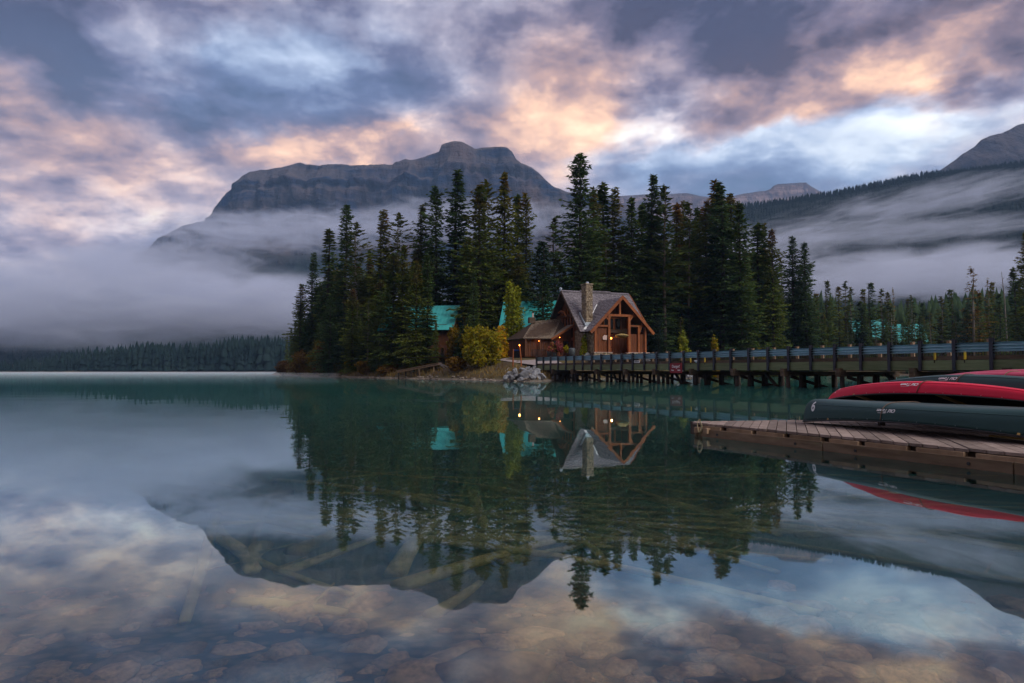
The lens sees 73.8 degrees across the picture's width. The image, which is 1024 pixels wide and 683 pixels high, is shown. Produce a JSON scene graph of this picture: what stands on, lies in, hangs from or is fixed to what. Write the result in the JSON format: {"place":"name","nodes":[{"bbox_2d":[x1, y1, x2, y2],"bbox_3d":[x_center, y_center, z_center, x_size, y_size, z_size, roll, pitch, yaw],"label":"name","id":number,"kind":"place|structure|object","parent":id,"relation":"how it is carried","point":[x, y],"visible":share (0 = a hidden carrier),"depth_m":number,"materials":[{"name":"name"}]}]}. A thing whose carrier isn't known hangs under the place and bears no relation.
{"place":"outdoors","nodes":[
{"label":"outdoors","id":0,"kind":"place"},
{"bbox_2d":[0,344,54,364],"bbox_3d":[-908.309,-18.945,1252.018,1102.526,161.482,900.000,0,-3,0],"label":"hillside","id":1,"kind":"structure","parent":0,"point":[16,356],"depth_m":1067.25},
{"bbox_2d":[0,332,116,361],"bbox_3d":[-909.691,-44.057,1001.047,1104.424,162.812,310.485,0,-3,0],"label":"forest","id":2,"kind":"object","parent":1,"relation":"on","point":[10,343],"visible":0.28,"depth_m":1108.56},
{"bbox_2d":[0,141,678,352],"bbox_3d":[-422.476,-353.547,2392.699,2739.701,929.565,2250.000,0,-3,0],"label":"mountain","id":3,"kind":"structure","parent":0,"point":[237,261],"depth_m":2499.68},
{"bbox_2d":[398,357,560,364],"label":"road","id":4,"kind":"structure","parent":0,"point":[531,362],"depth_m":97.19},
{"bbox_2d":[0,357,971,381],"bbox_3d":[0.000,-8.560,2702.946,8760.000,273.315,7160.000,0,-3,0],"label":"ground","id":5,"kind":"structure","parent":0,"point":[496,378],"depth_m":105.22,"materials":[{"name":"soil"}]},
{"bbox_2d":[0,334,295,370],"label":"forest","id":6,"kind":"object","parent":5,"relation":"on","point":[251,354],"visible":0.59,"depth_m":603.83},
{"bbox_2d":[281,283,308,374],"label":"spruce tree","id":7,"kind":"object","parent":5,"relation":"on","point":[298,317],"visible":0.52,"depth_m":185.72,"materials":[{"name":"green plant"}]},
{"bbox_2d":[285,348,308,375],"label":"shrub","id":8,"kind":"object","parent":5,"relation":"on","point":[298,363],"visible":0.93,"depth_m":176.21,"materials":[{"name":"brown plant"}]},
{"bbox_2d":[299,252,324,365],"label":"spruce tree","id":9,"kind":"object","parent":5,"relation":"on","point":[312,282],"visible":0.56,"depth_m":181.96,"materials":[{"name":"green plant"}]},
{"bbox_2d":[304,340,324,374],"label":"shrub","id":10,"kind":"object","parent":5,"relation":"on","point":[309,358],"visible":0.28,"depth_m":161.05,"materials":[{"name":"green plant"}]},
{"bbox_2d":[308,228,337,354],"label":"spruce tree","id":11,"kind":"object","parent":5,"relation":"on","point":[328,240],"visible":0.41,"depth_m":170.46,"materials":[{"name":"green plant"}]},
{"bbox_2d":[306,296,344,376],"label":"spruce tree","id":12,"kind":"object","parent":5,"relation":"on","point":[331,339],"visible":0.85,"depth_m":147.65,"materials":[{"name":"green plant"}]},
{"bbox_2d":[317,205,366,346],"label":"spruce tree","id":13,"kind":"object","parent":5,"relation":"on","point":[346,210],"visible":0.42,"depth_m":160.37,"materials":[{"name":"green plant"}]},
{"bbox_2d":[337,288,366,374],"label":"spruce tree","id":14,"kind":"object","parent":5,"relation":"on","point":[355,356],"visible":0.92,"depth_m":137.83,"materials":[{"name":"green plant"}]},
{"bbox_2d":[337,222,374,325],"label":"pine tree","id":15,"kind":"object","parent":5,"relation":"on","point":[350,285],"visible":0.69,"depth_m":152.31,"materials":[{"name":"green plant"}]},
{"bbox_2d":[356,300,375,358],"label":"pine tree","id":16,"kind":"object","parent":5,"relation":"on","point":[365,312],"visible":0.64,"depth_m":134.03,"materials":[{"name":"green plant"}]},
{"bbox_2d":[359,281,392,375],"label":"spruce tree","id":17,"kind":"object","parent":5,"relation":"on","point":[376,342],"visible":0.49,"depth_m":125.55,"materials":[{"name":"green plant"}]},
{"bbox_2d":[360,209,396,352],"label":"spruce tree","id":18,"kind":"object","parent":5,"relation":"on","point":[383,238],"visible":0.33,"depth_m":146.53,"materials":[{"name":"green plant"}]},
{"bbox_2d":[369,253,408,375],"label":"spruce tree","id":19,"kind":"object","parent":5,"relation":"on","point":[387,349],"visible":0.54,"depth_m":120.64,"materials":[{"name":"green plant"}]},
{"bbox_2d":[378,212,415,317],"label":"pine tree","id":20,"kind":"object","parent":5,"relation":"on","point":[400,222],"visible":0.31,"depth_m":142.56,"materials":[{"name":"green plant"}]},
{"bbox_2d":[379,245,420,369],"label":"spruce tree","id":21,"kind":"object","parent":5,"relation":"on","point":[401,292],"visible":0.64,"depth_m":119.00,"materials":[{"name":"green plant"}]},
{"bbox_2d":[391,261,433,370],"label":"spruce tree","id":22,"kind":"object","parent":5,"relation":"on","point":[413,334],"visible":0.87,"depth_m":115.82,"materials":[{"name":"green plant"}]},
{"bbox_2d":[306,372,530,381],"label":"shore stones","id":23,"kind":"object","parent":5,"relation":"on","point":[430,376],"visible":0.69,"depth_m":96.73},
{"bbox_2d":[377,305,464,361],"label":"chalet","id":24,"kind":"object","parent":5,"relation":"on","point":[445,320],"visible":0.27,"depth_m":124.37,"materials":[{"name":"teal"}]},
{"bbox_2d":[288,360,553,379],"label":"grass","id":25,"kind":"structure","parent":5,"relation":"on","point":[502,372],"depth_m":99.08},
{"bbox_2d":[409,204,437,305],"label":"spruce tree","id":26,"kind":"object","parent":5,"relation":"on","point":[421,238],"visible":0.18,"depth_m":140.67,"materials":[{"name":"green plant"}]},
{"bbox_2d":[411,253,439,363],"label":"spruce tree","id":27,"kind":"object","parent":5,"relation":"on","point":[429,279],"visible":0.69,"depth_m":116.99,"materials":[{"name":"green plant"}]},
{"bbox_2d":[415,185,454,305],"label":"spruce tree","id":28,"kind":"object","parent":5,"relation":"on","point":[437,260],"visible":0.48,"depth_m":136.52,"materials":[{"name":"green plant"}]},
{"bbox_2d":[444,324,460,359],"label":"aspen tree","id":29,"kind":"object","parent":5,"relation":"on","point":[452,333],"visible":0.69,"depth_m":111.34,"materials":[{"name":"green plant"}]},
{"bbox_2d":[445,356,466,371],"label":"shrub","id":30,"kind":"object","parent":5,"relation":"on","point":[456,362],"visible":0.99,"depth_m":97.79,"materials":[{"name":"brown plant"}]},
{"bbox_2d":[437,168,476,311],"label":"spruce tree","id":31,"kind":"object","parent":5,"relation":"on","point":[454,221],"visible":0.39,"depth_m":138.38,"materials":[{"name":"green plant"}]},
{"bbox_2d":[467,271,480,327],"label":"spruce tree","id":32,"kind":"object","parent":5,"relation":"on","point":[473,304],"visible":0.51,"depth_m":112.28,"materials":[{"name":"green plant"}]},
{"bbox_2d":[445,184,507,332],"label":"spruce tree","id":33,"kind":"object","parent":5,"relation":"on","point":[481,236],"visible":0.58,"depth_m":126.17,"materials":[{"name":"green plant"}]},
{"bbox_2d":[461,324,503,367],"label":"shrub","id":34,"kind":"object","parent":5,"relation":"on","point":[481,347],"visible":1,"depth_m":96.83,"materials":[{"name":"yellow plant"}]},
{"bbox_2d":[462,179,510,308],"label":"pine tree","id":35,"kind":"object","parent":5,"relation":"on","point":[487,184],"visible":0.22,"depth_m":132.50,"materials":[{"name":"green plant"}]},
{"bbox_2d":[494,325,508,358],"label":"shrub","id":36,"kind":"object","parent":5,"relation":"on","point":[505,347],"visible":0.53,"depth_m":101.39,"materials":[{"name":"yellow plant"}]},
{"bbox_2d":[484,171,532,330],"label":"spruce tree","id":37,"kind":"object","parent":5,"relation":"on","point":[503,189],"visible":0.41,"depth_m":132.41,"materials":[{"name":"green plant"}]},
{"bbox_2d":[502,280,525,344],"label":"aspen tree","id":38,"kind":"object","parent":5,"relation":"on","point":[513,321],"visible":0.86,"depth_m":107.47,"materials":[{"name":"green plant"}]},
{"bbox_2d":[499,254,530,314],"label":"spruce tree","id":39,"kind":"object","parent":5,"relation":"on","point":[518,278],"visible":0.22,"depth_m":129.01,"materials":[{"name":"green plant"}]},
{"bbox_2d":[511,194,533,287],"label":"spruce tree","id":40,"kind":"object","parent":5,"relation":"on","point":[516,201],"visible":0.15,"depth_m":140.95,"materials":[{"name":"green plant"}]},
{"bbox_2d":[503,366,546,381],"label":"rock pile","id":41,"kind":"object","parent":5,"relation":"on","point":[533,371],"visible":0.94,"depth_m":79.50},
{"bbox_2d":[510,192,540,300],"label":"spruce tree","id":42,"kind":"object","parent":5,"relation":"on","point":[522,245],"visible":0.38,"depth_m":136.79,"materials":[{"name":"green plant"}]},
{"bbox_2d":[499,301,555,353],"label":"chalet","id":43,"kind":"object","parent":5,"relation":"on","point":[527,314],"visible":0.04,"depth_m":120.22,"materials":[{"name":"teal"}]},
{"bbox_2d":[506,313,574,356],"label":"lodge wing","id":44,"kind":"structure","parent":5,"relation":"on","point":[545,333],"depth_m":103.12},
{"bbox_2d":[519,241,561,314],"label":"fir tree","id":45,"kind":"object","parent":5,"relation":"on","point":[540,248],"visible":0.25,"depth_m":122.31,"materials":[{"name":"green plant"}]},
{"bbox_2d":[528,276,554,320],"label":"fir tree","id":46,"kind":"object","parent":5,"relation":"on","point":[544,302],"visible":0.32,"depth_m":113.10,"materials":[{"name":"green plant"}]},
{"bbox_2d":[540,216,568,300],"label":"pine tree","id":47,"kind":"object","parent":5,"relation":"on","point":[554,220],"visible":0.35,"depth_m":134.57,"materials":[{"name":"green plant"}]},
{"bbox_2d":[549,152,617,290],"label":"spruce tree","id":48,"kind":"object","parent":5,"relation":"on","point":[579,214],"visible":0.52,"depth_m":128.58,"materials":[{"name":"green plant"}]},
{"bbox_2d":[582,186,609,290],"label":"spruce tree","id":49,"kind":"object","parent":5,"relation":"on","point":[594,206],"visible":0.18,"depth_m":136.68,"materials":[{"name":"green plant"}]},
{"bbox_2d":[550,282,654,359],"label":"lodge","id":50,"kind":"structure","parent":5,"relation":"on","point":[592,315],"depth_m":101.67,"materials":[{"name":"brown wood"}]},
{"bbox_2d":[595,181,616,288],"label":"spruce tree","id":51,"kind":"object","parent":5,"relation":"on","point":[602,196],"visible":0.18,"depth_m":141.00,"materials":[{"name":"green plant"}]},
{"bbox_2d":[592,236,620,292],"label":"pine tree","id":52,"kind":"object","parent":5,"relation":"on","point":[606,261],"visible":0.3,"depth_m":136.72,"materials":[{"name":"green plant"}]},
{"bbox_2d":[601,187,637,291],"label":"spruce tree","id":53,"kind":"object","parent":5,"relation":"on","point":[616,213],"visible":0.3,"depth_m":138.88,"materials":[{"name":"green plant"}]},
{"bbox_2d":[602,243,646,309],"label":"spruce tree","id":54,"kind":"object","parent":5,"relation":"on","point":[620,262],"visible":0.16,"depth_m":134.78,"materials":[{"name":"green plant"}]},
{"bbox_2d":[608,196,655,343],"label":"spruce tree","id":55,"kind":"object","parent":5,"relation":"on","point":[632,239],"visible":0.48,"depth_m":134.29,"materials":[{"name":"green plant"}]},
{"bbox_2d":[633,202,649,318],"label":"spruce tree","id":56,"kind":"object","parent":5,"relation":"on","point":[641,207],"visible":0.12,"depth_m":142.91,"materials":[{"name":"green plant"}]},
{"bbox_2d":[624,174,691,351],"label":"spruce tree","id":57,"kind":"object","parent":5,"relation":"on","point":[652,205],"visible":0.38,"depth_m":136.31,"materials":[{"name":"green plant"}]},
{"bbox_2d":[639,240,677,360],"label":"spruce tree","id":58,"kind":"object","parent":5,"relation":"on","point":[653,314],"visible":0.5,"depth_m":132.69,"materials":[{"name":"green plant"}]},
{"bbox_2d":[647,315,673,360],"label":"fir tree","id":59,"kind":"object","parent":5,"relation":"on","point":[658,333],"visible":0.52,"depth_m":128.03,"materials":[{"name":"green plant"}]},
{"bbox_2d":[634,185,697,351],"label":"pine tree","id":60,"kind":"object","parent":5,"relation":"on","point":[663,193],"visible":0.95,"depth_m":132.17,"materials":[{"name":"green plant"}]},
{"bbox_2d":[659,257,683,358],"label":"spruce tree","id":61,"kind":"object","parent":5,"relation":"on","point":[676,321],"visible":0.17,"depth_m":139.26,"materials":[{"name":"green plant"}]},
{"bbox_2d":[667,202,692,349],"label":"spruce tree","id":62,"kind":"object","parent":5,"relation":"on","point":[677,217],"visible":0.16,"depth_m":146.89,"materials":[{"name":"green plant"}]},
{"bbox_2d":[672,245,695,351],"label":"spruce tree","id":63,"kind":"object","parent":5,"relation":"on","point":[681,311],"visible":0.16,"depth_m":144.25,"materials":[{"name":"green plant"}]},
{"bbox_2d":[677,330,691,370],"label":"shrub","id":64,"kind":"object","parent":5,"relation":"on","point":[683,341],"visible":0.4,"depth_m":111.62,"materials":[{"name":"green plant"}]},
{"bbox_2d":[673,308,704,360],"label":"fir tree","id":65,"kind":"object","parent":5,"relation":"on","point":[692,343],"visible":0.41,"depth_m":137.61,"materials":[{"name":"green plant"}]},
{"bbox_2d":[669,201,710,346],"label":"pine tree","id":66,"kind":"object","parent":5,"relation":"on","point":[689,266],"visible":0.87,"depth_m":138.30,"materials":[{"name":"green plant"}]},
{"bbox_2d":[687,207,709,349],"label":"spruce tree","id":67,"kind":"object","parent":5,"relation":"on","point":[696,211],"visible":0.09,"depth_m":148.49,"materials":[{"name":"green plant"}]},
{"bbox_2d":[683,200,720,370],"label":"spruce tree","id":68,"kind":"object","parent":5,"relation":"on","point":[703,231],"visible":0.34,"depth_m":142.71,"materials":[{"name":"green plant"}]},
{"bbox_2d":[692,179,737,359],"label":"spruce tree","id":69,"kind":"object","parent":5,"relation":"on","point":[711,199],"visible":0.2,"depth_m":140.26,"materials":[{"name":"green plant"}]},
{"bbox_2d":[690,182,752,377],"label":"spruce tree","id":70,"kind":"object","parent":5,"relation":"on","point":[725,303],"visible":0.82,"depth_m":135.88,"materials":[{"name":"green plant"}]},
{"bbox_2d":[704,193,762,376],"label":"spruce tree","id":71,"kind":"object","parent":5,"relation":"on","point":[730,201],"visible":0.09,"depth_m":142.41,"materials":[{"name":"green plant"}]},
{"bbox_2d":[710,201,772,376],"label":"spruce tree","id":72,"kind":"object","parent":5,"relation":"on","point":[742,342],"visible":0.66,"depth_m":135.81,"materials":[{"name":"green plant"}]},
{"bbox_2d":[744,221,783,376],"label":"spruce tree","id":73,"kind":"object","parent":5,"relation":"on","point":[759,234],"visible":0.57,"depth_m":156.44,"materials":[{"name":"green plant"}]},
{"bbox_2d":[749,223,787,358],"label":"spruce tree","id":74,"kind":"object","parent":5,"relation":"on","point":[768,265],"visible":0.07,"depth_m":160.73,"materials":[{"name":"green plant"}]},
{"bbox_2d":[755,228,798,376],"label":"spruce tree","id":75,"kind":"object","parent":5,"relation":"on","point":[772,331],"visible":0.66,"depth_m":154.07,"materials":[{"name":"green plant"}]},
{"bbox_2d":[536,338,1023,387],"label":"bridge","id":76,"kind":"structure","parent":5,"relation":"on","point":[834,367],"depth_m":51.53,"materials":[{"name":"wood"}]},
{"bbox_2d":[776,236,811,358],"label":"spruce tree","id":77,"kind":"object","parent":5,"relation":"on","point":[792,272],"visible":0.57,"depth_m":168.21,"materials":[{"name":"green plant"}]},
{"bbox_2d":[784,242,831,361],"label":"spruce tree","id":78,"kind":"object","parent":5,"relation":"on","point":[808,326],"visible":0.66,"depth_m":165.90,"materials":[{"name":"green plant"}]},
{"bbox_2d":[817,280,837,355],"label":"spruce tree","id":79,"kind":"object","parent":5,"relation":"on","point":[828,304],"visible":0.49,"depth_m":222.37,"materials":[{"name":"green plant"}]},
{"bbox_2d":[830,287,846,357],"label":"spruce tree","id":80,"kind":"object","parent":5,"relation":"on","point":[838,321],"visible":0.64,"depth_m":226.36,"materials":[{"name":"green plant"}]},
{"bbox_2d":[836,281,855,339],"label":"pine tree","id":81,"kind":"object","parent":5,"relation":"on","point":[845,290],"visible":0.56,"depth_m":232.69,"materials":[{"name":"green plant"}]},
{"bbox_2d":[848,302,872,355],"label":"spruce tree","id":82,"kind":"object","parent":5,"relation":"on","point":[859,309],"visible":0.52,"depth_m":212.56,"materials":[{"name":"green plant"}]},
{"bbox_2d":[854,306,876,357],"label":"spruce tree","id":83,"kind":"object","parent":5,"relation":"on","point":[863,308],"visible":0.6,"depth_m":210.73,"materials":[{"name":"green plant"}]},
{"bbox_2d":[859,282,885,355],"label":"spruce tree","id":84,"kind":"object","parent":5,"relation":"on","point":[870,287],"visible":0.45,"depth_m":224.37,"materials":[{"name":"green plant"}]},
{"bbox_2d":[807,285,1022,357],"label":"forest","id":85,"kind":"object","parent":5,"relation":"on","point":[932,307],"visible":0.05,"depth_m":267.51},
{"bbox_2d":[931,296,950,355],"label":"pine tree","id":86,"kind":"object","parent":5,"relation":"on","point":[942,316],"visible":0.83,"depth_m":226.38,"materials":[{"name":"green plant"}]},
{"bbox_2d":[937,289,960,354],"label":"spruce tree","id":87,"kind":"object","parent":5,"relation":"on","point":[947,313],"visible":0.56,"depth_m":222.49,"materials":[{"name":"green plant"}]},
{"bbox_2d":[959,309,977,371],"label":"spruce tree","id":88,"kind":"object","parent":5,"relation":"on","point":[967,325],"visible":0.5,"depth_m":206.71,"materials":[{"name":"green plant"}]},
{"bbox_2d":[955,266,997,371],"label":"spruce tree","id":89,"kind":"object","parent":5,"relation":"on","point":[973,335],"visible":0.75,"depth_m":206.13,"materials":[{"name":"green plant"}]},
{"bbox_2d":[975,292,987,359],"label":"spruce tree","id":90,"kind":"object","parent":5,"relation":"on","point":[981,309],"visible":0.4,"depth_m":214.44,"materials":[{"name":"green plant"}]},
{"bbox_2d":[983,282,1004,354],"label":"spruce tree","id":91,"kind":"object","parent":5,"relation":"on","point":[991,286],"visible":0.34,"depth_m":208.49,"materials":[{"name":"green plant"}]},
{"bbox_2d":[988,293,1008,354],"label":"spruce tree","id":92,"kind":"object","parent":5,"relation":"on","point":[1000,315],"visible":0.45,"depth_m":204.41,"materials":[{"name":"green plant"}]},
{"bbox_2d":[1000,280,1023,354],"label":"spruce tree","id":93,"kind":"object","parent":5,"relation":"on","point":[1016,285],"visible":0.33,"depth_m":182.75,"materials":[{"name":"green plant"}]},
{"bbox_2d":[1004,267,1023,354],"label":"spruce tree","id":94,"kind":"object","parent":5,"relation":"on","point":[1012,275],"visible":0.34,"depth_m":190.75,"materials":[{"name":"green plant"}]},
{"bbox_2d":[1006,233,1023,354],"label":"spruce tree","id":95,"kind":"object","parent":5,"relation":"on","point":[1020,294],"visible":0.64,"depth_m":173.37,"materials":[{"name":"green plant"}]},
{"bbox_2d":[0,373,1023,682],"bbox_3d":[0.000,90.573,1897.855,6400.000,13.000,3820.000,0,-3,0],"label":"lake water","id":96,"kind":"structure","parent":0,"point":[212,527],"depth_m":4.84,"materials":[{"name":"liquid"}]},
{"bbox_2d":[690,420,1023,474],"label":"dock","id":97,"kind":"object","parent":96,"relation":"in","point":[969,449],"visible":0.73,"depth_m":10.11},
{"bbox_2d":[802,399,1023,437],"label":"canoe","id":98,"kind":"object","parent":97,"relation":"on","point":[1004,420],"visible":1,"depth_m":10.13,"materials":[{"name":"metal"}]},
{"bbox_3d":[9.027,1.102,9.998,3.164,0.630,1.296,0,-3,0],"label":"canoe rack","id":99,"kind":"object","parent":97,"relation":"on","visible":0},
{"bbox_2d":[886,374,1023,388],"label":"canoe","id":100,"kind":"object","parent":99,"relation":"on","point":[1008,381],"visible":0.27,"depth_m":11.05,"materials":[{"name":"plastic"}]},
{"bbox_2d":[948,372,1023,376],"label":"canoe","id":101,"kind":"object","parent":99,"relation":"on","point":[1003,373],"visible":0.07,"depth_m":11.55,"materials":[{"name":"plastic"}]},
{"bbox_3d":[7.980,1.220,12.700,3.163,0.630,1.296,0,-3,0],"label":"canoe rack","id":102,"kind":"object","parent":97,"relation":"on","visible":0},
{"bbox_2d":[828,381,1023,406],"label":"canoe","id":103,"kind":"object","parent":102,"relation":"on","point":[954,393],"visible":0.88,"depth_m":11.13,"materials":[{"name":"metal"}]},
{"bbox_2d":[0,0,1023,326],"label":"sky","id":104,"kind":"structure","parent":0,"point":[124,124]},
{"bbox_2d":[607,182,825,223],"bbox_3d":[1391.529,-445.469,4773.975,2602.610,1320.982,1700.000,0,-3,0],"label":"mountain","id":105,"kind":"structure","parent":0,"point":[784,191],"depth_m":4726.20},
{"bbox_2d":[669,165,1023,347],"bbox_3d":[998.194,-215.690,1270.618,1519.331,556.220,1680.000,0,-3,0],"label":"hillside","id":106,"kind":"structure","parent":0,"point":[901,284],"depth_m":1121.68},
{"bbox_2d":[666,158,1023,305],"bbox_3d":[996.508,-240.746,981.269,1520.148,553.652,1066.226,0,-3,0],"label":"forest","id":107,"kind":"object","parent":106,"relation":"on","point":[960,172],"visible":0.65,"depth_m":1296.49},
{"bbox_2d":[942,123,1023,171],"bbox_3d":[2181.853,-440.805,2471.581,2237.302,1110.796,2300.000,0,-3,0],"label":"mountain","id":108,"kind":"structure","parent":0,"point":[1003,147],"depth_m":2472.11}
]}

